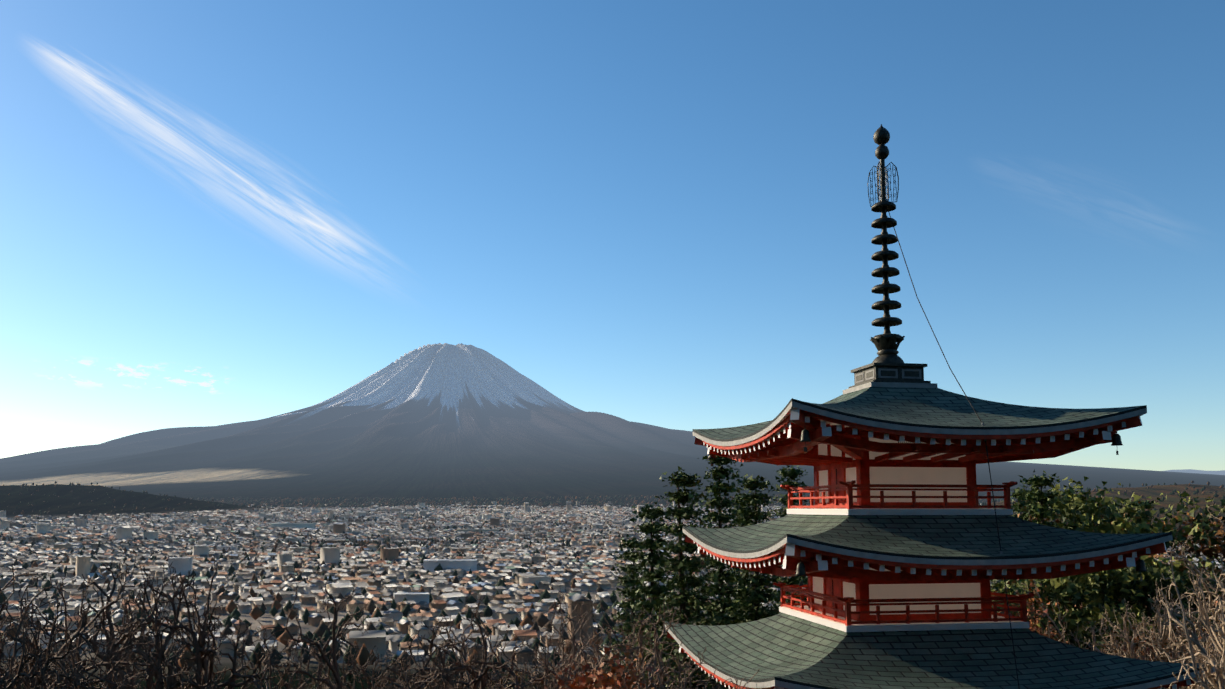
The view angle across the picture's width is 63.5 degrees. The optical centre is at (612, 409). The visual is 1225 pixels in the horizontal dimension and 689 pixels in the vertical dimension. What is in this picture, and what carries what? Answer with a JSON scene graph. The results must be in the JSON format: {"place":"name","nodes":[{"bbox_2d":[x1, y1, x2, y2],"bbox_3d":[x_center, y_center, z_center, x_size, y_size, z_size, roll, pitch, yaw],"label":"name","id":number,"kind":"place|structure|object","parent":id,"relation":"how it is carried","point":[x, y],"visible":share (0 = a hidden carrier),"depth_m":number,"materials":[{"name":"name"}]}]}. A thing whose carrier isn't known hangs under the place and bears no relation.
{"place":"outdoors","nodes":[
{"label":"outdoors","id":0,"kind":"place"},
{"bbox_2d":[48,360,215,392],"bbox_3d":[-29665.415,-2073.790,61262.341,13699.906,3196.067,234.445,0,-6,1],"label":"cloud","id":1,"kind":"structure","parent":0,"point":[121,366],"depth_m":61264.21,"materials":[{"name":"white"}]},
{"bbox_2d":[45,52,349,242],"bbox_3d":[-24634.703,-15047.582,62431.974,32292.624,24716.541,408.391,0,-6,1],"label":"cloud","id":2,"kind":"structure","parent":0,"point":[159,130],"depth_m":62795.25,"materials":[{"name":"white"}]},
{"bbox_2d":[0,343,1224,688],"bbox_3d":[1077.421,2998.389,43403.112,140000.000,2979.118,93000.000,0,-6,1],"label":"terrain","id":3,"kind":"structure","parent":0,"point":[446,421],"depth_m":9497.25,"materials":[{"name":"grey stone"}]},
{"bbox_2d":[0,501,1224,663],"bbox_3d":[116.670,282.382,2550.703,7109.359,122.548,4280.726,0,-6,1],"label":"town buildings","id":4,"kind":"structure","parent":3,"relation":"on","point":[513,601],"depth_m":1162.28,"materials":[{"name":"paint"}]},
{"bbox_2d":[0,503,1224,688],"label":"bare cherry trees","id":5,"kind":"object","parent":3,"relation":"on","point":[35,669],"visible":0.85,"depth_m":18.00,"materials":[{"name":"brown plant"}]},
{"bbox_2d":[0,480,1224,674],"bbox_3d":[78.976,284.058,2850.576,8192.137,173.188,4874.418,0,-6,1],"label":"town tree crowns","id":6,"kind":"object","parent":3,"relation":"on","point":[321,631],"visible":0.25,"depth_m":1128.20,"materials":[{"name":"plant"}]},
{"bbox_2d":[543,579,1220,688],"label":"autumn leaves","id":7,"kind":"object","parent":3,"relation":"on","point":[600,683],"visible":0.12,"depth_m":15.54,"materials":[{"name":"brown plant"}]},
{"bbox_2d":[665,124,1214,688],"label":"pagoda","id":8,"kind":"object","parent":3,"relation":"on","point":[897,546],"visible":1,"depth_m":19.19,"materials":[{"name":"paint"}]},
{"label":"tree trunks on the slope","id":9,"kind":"object","parent":3,"relation":"on","visible":0},
{"bbox_2d":[187,665,580,688],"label":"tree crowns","id":10,"kind":"object","parent":9,"relation":"attached to","point":[352,681],"visible":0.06,"depth_m":270.77,"materials":[{"name":"brown plant"}]},
{"bbox_2d":[0,0,1224,470],"label":"sky","id":11,"kind":"structure","parent":0,"point":[659,213],"materials":[{"name":"blue"}]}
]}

